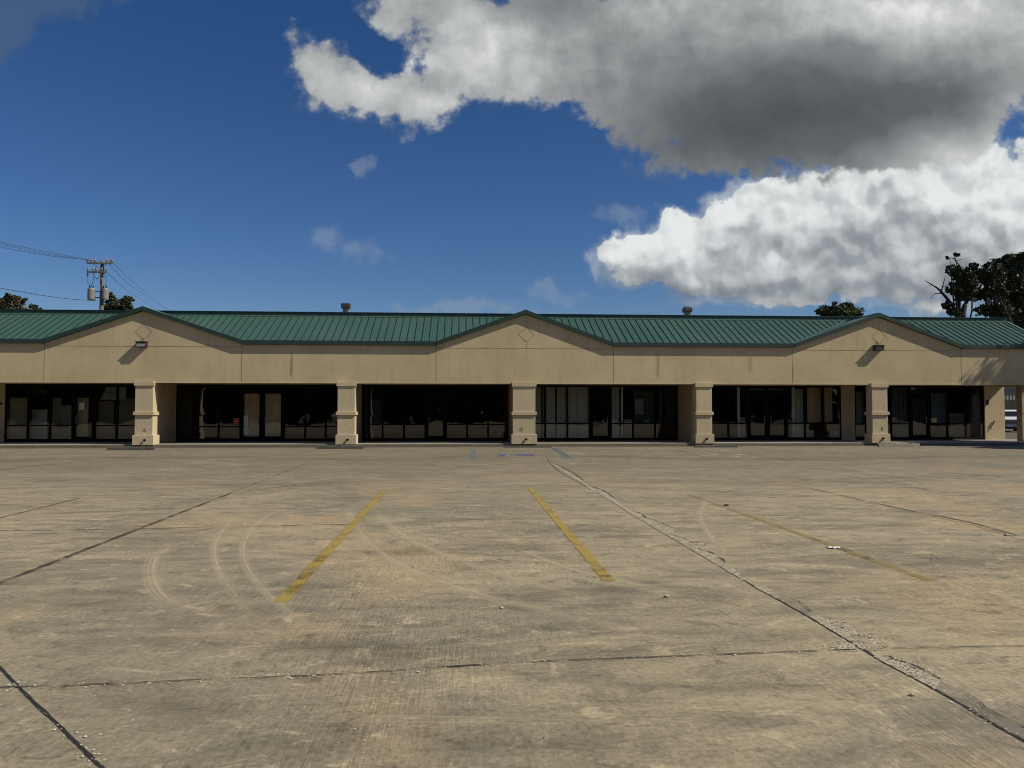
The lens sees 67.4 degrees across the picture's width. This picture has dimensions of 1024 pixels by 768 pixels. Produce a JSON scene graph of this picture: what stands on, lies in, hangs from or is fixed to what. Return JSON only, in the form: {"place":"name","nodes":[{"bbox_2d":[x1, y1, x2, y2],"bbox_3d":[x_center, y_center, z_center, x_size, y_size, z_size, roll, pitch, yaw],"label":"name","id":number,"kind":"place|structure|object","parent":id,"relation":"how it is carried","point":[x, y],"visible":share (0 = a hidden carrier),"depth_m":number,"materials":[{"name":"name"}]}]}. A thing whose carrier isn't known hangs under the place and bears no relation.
{"place":"outdoors","nodes":[
{"label":"outdoors","id":0,"kind":"place"},
{"bbox_2d":[0,429,1023,767],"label":"parking lot","id":1,"kind":"structure","parent":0,"point":[352,609],"depth_m":6.29,"materials":[{"name":"concrete"}]},
{"bbox_2d":[2,672,76,745],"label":"joint dust","id":2,"kind":"object","parent":1,"relation":"on","point":[58,719],"visible":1,"depth_m":3.99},
{"bbox_2d":[0,666,104,767],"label":"expansion joint","id":3,"kind":"object","parent":1,"relation":"on","point":[89,755],"visible":1,"depth_m":3.96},
{"bbox_2d":[107,446,154,449],"bbox_3d":[-16.433,2.768,33.130,1.964,0.162,0.180,0,-2,-4],"label":"wheel stop","id":4,"kind":"object","parent":1,"relation":"on","point":[132,448],"visible":0.95,"depth_m":33.06,"materials":[{"name":"concrete"}]},
{"bbox_2d":[0,464,303,581],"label":"expansion joint","id":5,"kind":"object","parent":1,"relation":"on","point":[69,556],"visible":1,"depth_m":9.20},
{"bbox_2d":[274,491,385,601],"bbox_3d":[-2.290,2.016,11.120,0.152,0.001,9.289,0,-2,-4],"label":"parking line","id":6,"kind":"object","parent":1,"relation":"on","point":[295,586],"visible":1,"depth_m":8.48,"materials":[{"name":"yellow paint"}]},
{"bbox_2d":[316,445,363,448],"bbox_3d":[-7.680,2.812,34.313,2.071,0.162,0.181,0,-2,-4],"label":"wheel stop","id":7,"kind":"object","parent":1,"relation":"on","point":[341,447],"visible":1,"depth_m":34.25,"materials":[{"name":"concrete"}]},
{"bbox_2d":[0,632,852,764],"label":"loose grit","id":8,"kind":"object","parent":1,"relation":"on","point":[398,713],"visible":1,"depth_m":4.13,"materials":[{"name":"gravel"}]},
{"bbox_2d":[147,501,714,604],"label":"tyre scuffs","id":9,"kind":"object","parent":1,"relation":"on","point":[153,573],"visible":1,"depth_m":8.16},
{"bbox_2d":[0,645,1012,686],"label":"control joint","id":10,"kind":"object","parent":1,"relation":"on","point":[455,665],"visible":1,"depth_m":4.85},
{"bbox_2d":[0,447,1015,517],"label":"control joint","id":11,"kind":"object","parent":1,"relation":"on","point":[294,485],"visible":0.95,"depth_m":19.32,"materials":[{"name":"grey concrete"}]},
{"bbox_2d":[0,465,1017,760],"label":"concrete crumbs","id":12,"kind":"object","parent":1,"relation":"on","point":[550,663],"visible":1,"depth_m":5.00,"materials":[{"name":"grey concrete"}]},
{"bbox_2d":[43,645,977,687],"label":"joint dust","id":13,"kind":"object","parent":1,"relation":"on","point":[227,678],"visible":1,"depth_m":4.66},
{"bbox_2d":[0,303,1023,444],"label":"strip mall","id":14,"kind":"structure","parent":1,"relation":"on","point":[345,377],"depth_m":38.35,"materials":[{"name":"beige paint"}]},
{"bbox_2d":[79,403,83,409],"bbox_3d":[-21.663,1.117,38.676,0.248,0.344,0.007,0,-2,-4],"label":"door notice","id":15,"kind":"object","parent":14,"relation":"attached to","point":[81,406],"depth_m":38.67,"materials":[{"name":"white paper"}]},
{"bbox_2d":[74,396,92,438],"bbox_3d":[-21.546,1.705,38.638,0.893,2.200,0.117,0,-2,-4],"label":"door","id":16,"kind":"structure","parent":14,"relation":"in","point":[76,397],"depth_m":38.66,"materials":[{"name":"black metal"}]},
{"bbox_2d":[100,387,125,399],"bbox_3d":[-20.202,0.475,38.892,1.268,0.646,0.010,0,-2,-4],"label":"window","id":17,"kind":"structure","parent":14,"relation":"attached to","point":[109,393],"depth_m":38.89,"materials":[{"name":"black glass"}]},
{"bbox_2d":[233,418,238,424],"bbox_3d":[-14.052,1.914,39.154,0.303,0.348,0.007,0,-2,-4],"label":"red sticker","id":18,"kind":"object","parent":14,"relation":"attached to","point":[235,421],"visible":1,"depth_m":39.15,"materials":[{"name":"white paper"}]},
{"bbox_2d":[243,416,247,427],"bbox_3d":[-13.603,1.937,39.178,0.239,0.652,0.007,0,-2,-4],"label":"door notice","id":19,"kind":"object","parent":14,"relation":"attached to","point":[245,425],"depth_m":39.18,"materials":[{"name":"white paper"}]},
{"bbox_2d":[242,392,260,438],"bbox_3d":[-13.295,1.616,39.191,0.914,2.420,0.117,0,-2,-4],"label":"door","id":20,"kind":"structure","parent":14,"relation":"in","point":[259,418],"depth_m":39.20,"materials":[{"name":"black metal"}]},
{"bbox_2d":[263,392,281,437],"bbox_3d":[-12.227,1.618,39.262,0.935,2.420,0.117,0,-2,-4],"label":"door","id":21,"kind":"structure","parent":14,"relation":"in","point":[264,423],"depth_m":39.28,"materials":[{"name":"black metal"}]},
{"bbox_2d":[427,397,443,437],"bbox_3d":[-3.958,1.751,39.847,0.882,2.200,0.040,0,-2,-4],"label":"door","id":22,"kind":"structure","parent":14,"relation":"in","point":[427,397],"depth_m":39.82,"materials":[{"name":"black metal"}]},
{"bbox_2d":[591,397,608,437],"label":"door","id":23,"kind":"structure","parent":14,"relation":"in","point":[591,397],"depth_m":40.38,"materials":[{"name":"black metal"}]},
{"bbox_2d":[749,394,765,436],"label":"door","id":24,"kind":"structure","parent":14,"relation":"in","point":[764,395],"depth_m":40.96,"materials":[{"name":"black metal"}]},
{"bbox_2d":[768,394,785,436],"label":"door","id":25,"kind":"structure","parent":14,"relation":"in","point":[769,395],"depth_m":41.04,"materials":[{"name":"black metal"}]},
{"bbox_2d":[911,397,927,436],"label":"door","id":26,"kind":"structure","parent":14,"relation":"in","point":[926,435],"depth_m":41.56,"materials":[{"name":"black metal"}]},
{"bbox_2d":[0,443,1023,447],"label":"kerb","id":27,"kind":"structure","parent":1,"relation":"on","point":[436,445],"depth_m":36.55,"materials":[{"name":"concrete"}]},
{"bbox_2d":[470,448,572,459],"bbox_3d":[0.351,2.755,30.680,4.130,0.002,8.729,0,-2,-4],"label":"blue marking","id":28,"kind":"object","parent":1,"relation":"on","point":[553,449],"visible":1,"depth_m":28.87,"materials":[{"name":"paint"}]},
{"bbox_2d":[503,445,550,447],"bbox_3d":[0.714,2.895,35.582,2.222,0.092,0.180,0,-2,-4],"label":"wheel stop","id":29,"kind":"object","parent":1,"relation":"on","point":[541,446],"visible":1,"depth_m":35.50,"materials":[{"name":"concrete"}]},
{"bbox_2d":[76,515,1022,529],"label":"control joint","id":30,"kind":"object","parent":1,"relation":"on","point":[373,523],"visible":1,"depth_m":10.99,"materials":[{"name":"grey concrete"}]},
{"bbox_2d":[527,487,615,580],"bbox_3d":[0.647,2.047,11.939,0.150,0.001,9.272,0,-2,-3],"label":"parking line","id":31,"kind":"object","parent":1,"relation":"on","point":[603,574],"visible":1,"depth_m":9.47,"materials":[{"name":"yellow paint"}]},
{"bbox_2d":[507,450,867,491],"bbox_3d":[5.147,2.516,24.322,10.217,0.001,17.267,0,-2,-4],"label":"white marking","id":32,"kind":"object","parent":1,"relation":"on","point":[577,453],"visible":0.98,"depth_m":28.87,"materials":[{"name":"paint"}]},
{"bbox_2d":[694,445,737,446],"bbox_3d":[9.497,2.887,35.760,2.027,0.122,0.181,0,-2,-4],"label":"wheel stop","id":33,"kind":"object","parent":1,"relation":"on","point":[715,445],"visible":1,"depth_m":35.69,"materials":[{"name":"concrete"}]},
{"bbox_2d":[553,464,940,686],"bbox_3d":[1.946,2.141,14.441,0.467,0.001,20.025,0,-2,-3],"label":"crumbled joint edge","id":34,"kind":"object","parent":1,"relation":"on","point":[867,643],"visible":1,"depth_m":5.65,"materials":[{"name":"concrete"}]},
{"bbox_2d":[546,457,1023,740],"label":"expansion joint","id":35,"kind":"object","parent":1,"relation":"on","point":[1000,727],"visible":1,"depth_m":4.59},
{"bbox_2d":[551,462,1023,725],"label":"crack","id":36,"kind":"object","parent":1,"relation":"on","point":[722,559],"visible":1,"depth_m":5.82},
{"bbox_2d":[690,494,936,580],"bbox_3d":[3.735,2.021,11.242,0.150,0.001,7.877,0,-2,-4],"label":"parking line","id":37,"kind":"object","parent":1,"relation":"on","point":[863,556],"visible":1,"depth_m":8.73,"materials":[{"name":"yellow paint"}]},
{"bbox_2d":[877,443,919,446],"bbox_3d":[18.364,2.894,36.485,2.018,0.162,0.182,0,-2,-4],"label":"wheel stop","id":38,"kind":"object","parent":1,"relation":"on","point":[899,445],"visible":1,"depth_m":36.42,"materials":[{"name":"concrete"}]},
{"bbox_2d":[807,480,1014,534],"bbox_3d":[7.302,2.113,13.648,2.393,0.001,9.366,0,-2,4],"label":"parking line","id":39,"kind":"object","parent":1,"relation":"on","point":[929,514],"visible":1,"depth_m":12.46,"materials":[{"name":"yellow paint"}]},
{"bbox_2d":[807,613,1023,736],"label":"mortar patch","id":40,"kind":"object","parent":1,"relation":"on","point":[1018,730],"visible":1,"depth_m":3.90,"materials":[{"name":"grey concrete"}]},
{"bbox_2d":[841,496,1019,538],"bbox_3d":[6.449,2.059,12.189,0.221,0.001,5.043,0,-2,-2],"label":"yellow edge","id":41,"kind":"object","parent":1,"relation":"on","point":[951,520],"visible":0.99,"depth_m":11.47,"materials":[{"name":"paint"}]},
{"bbox_2d":[1005,410,1016,430],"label":"pickup truck","id":42,"kind":"object","parent":1,"relation":"on","point":[1010,419],"visible":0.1,"depth_m":63.92,"materials":[{"name":"white paint"}]},
{"bbox_2d":[0,439,1023,445],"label":"walkway","id":43,"kind":"structure","parent":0,"point":[500,442],"depth_m":37.79,"materials":[{"name":"concrete"}]},
{"bbox_2d":[0,0,1023,317],"label":"sky","id":44,"kind":"structure","parent":0,"point":[630,157],"materials":[{"name":"blue"}]},
{"bbox_2d":[1004,387,1015,409],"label":"metal building","id":45,"kind":"structure","parent":0,"point":[1009,398],"depth_m":81.67,"materials":[{"name":"white metal"}]},
{"bbox_2d":[1004,400,1011,409],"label":"window","id":46,"kind":"structure","parent":45,"relation":"in","point":[1008,403],"depth_m":81.56,"materials":[{"name":"glass"}]},
{"bbox_2d":[1012,400,1015,409],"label":"window","id":47,"kind":"structure","parent":45,"relation":"in","point":[1013,401],"depth_m":81.62,"materials":[{"name":"glass"}]},
{"label":"ground","id":48,"kind":"structure","parent":0,"visible":0},
{"bbox_2d":[0,292,31,308],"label":"tree","id":49,"kind":"object","parent":48,"relation":"on","point":[9,301],"visible":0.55,"depth_m":78.67,"materials":[{"name":"green plant"}]},
{"bbox_2d":[28,303,41,308],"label":"tree","id":50,"kind":"object","parent":48,"relation":"on","point":[32,306],"visible":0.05,"depth_m":91.45,"materials":[{"name":"green plant"}]},
{"bbox_2d":[86,259,113,309],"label":"utility pole","id":51,"kind":"object","parent":48,"relation":"on","point":[103,291],"visible":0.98,"depth_m":58.17,"materials":[{"name":"grey wood"}]},
{"bbox_2d":[2,244,76,258],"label":"power line","id":52,"kind":"object","parent":51,"relation":"attached to","point":[38,252],"visible":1,"depth_m":52.38,"materials":[{"name":"black metal"}]},
{"bbox_2d":[0,241,88,259],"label":"power line","id":53,"kind":"object","parent":51,"relation":"attached to","point":[45,251],"visible":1,"depth_m":53.44,"materials":[{"name":"black metal"}]},
{"bbox_2d":[1,288,95,300],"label":"power line","id":54,"kind":"object","parent":51,"relation":"attached to","point":[48,296],"visible":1,"depth_m":52.44,"materials":[{"name":"black rubber"}]},
{"bbox_2d":[3,247,94,260],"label":"power line","id":55,"kind":"object","parent":51,"relation":"attached to","point":[48,255],"visible":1,"depth_m":53.95,"materials":[{"name":"black metal"}]},
{"bbox_2d":[104,291,134,309],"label":"tree","id":56,"kind":"object","parent":48,"relation":"on","point":[113,302],"visible":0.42,"depth_m":81.30,"materials":[{"name":"green plant"}]},
{"bbox_2d":[814,301,864,316],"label":"tree","id":57,"kind":"object","parent":48,"relation":"on","point":[846,309],"visible":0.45,"depth_m":90.01,"materials":[{"name":"green plant"}]},
{"bbox_2d":[926,252,980,316],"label":"tree","id":58,"kind":"object","parent":48,"relation":"on","point":[964,286],"visible":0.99,"depth_m":64.78,"materials":[{"name":"green plant"}]},
{"bbox_2d":[973,252,1023,328],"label":"tree","id":59,"kind":"object","parent":48,"relation":"on","point":[1003,284],"visible":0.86,"depth_m":68.61,"materials":[{"name":"green plant"}]}
]}

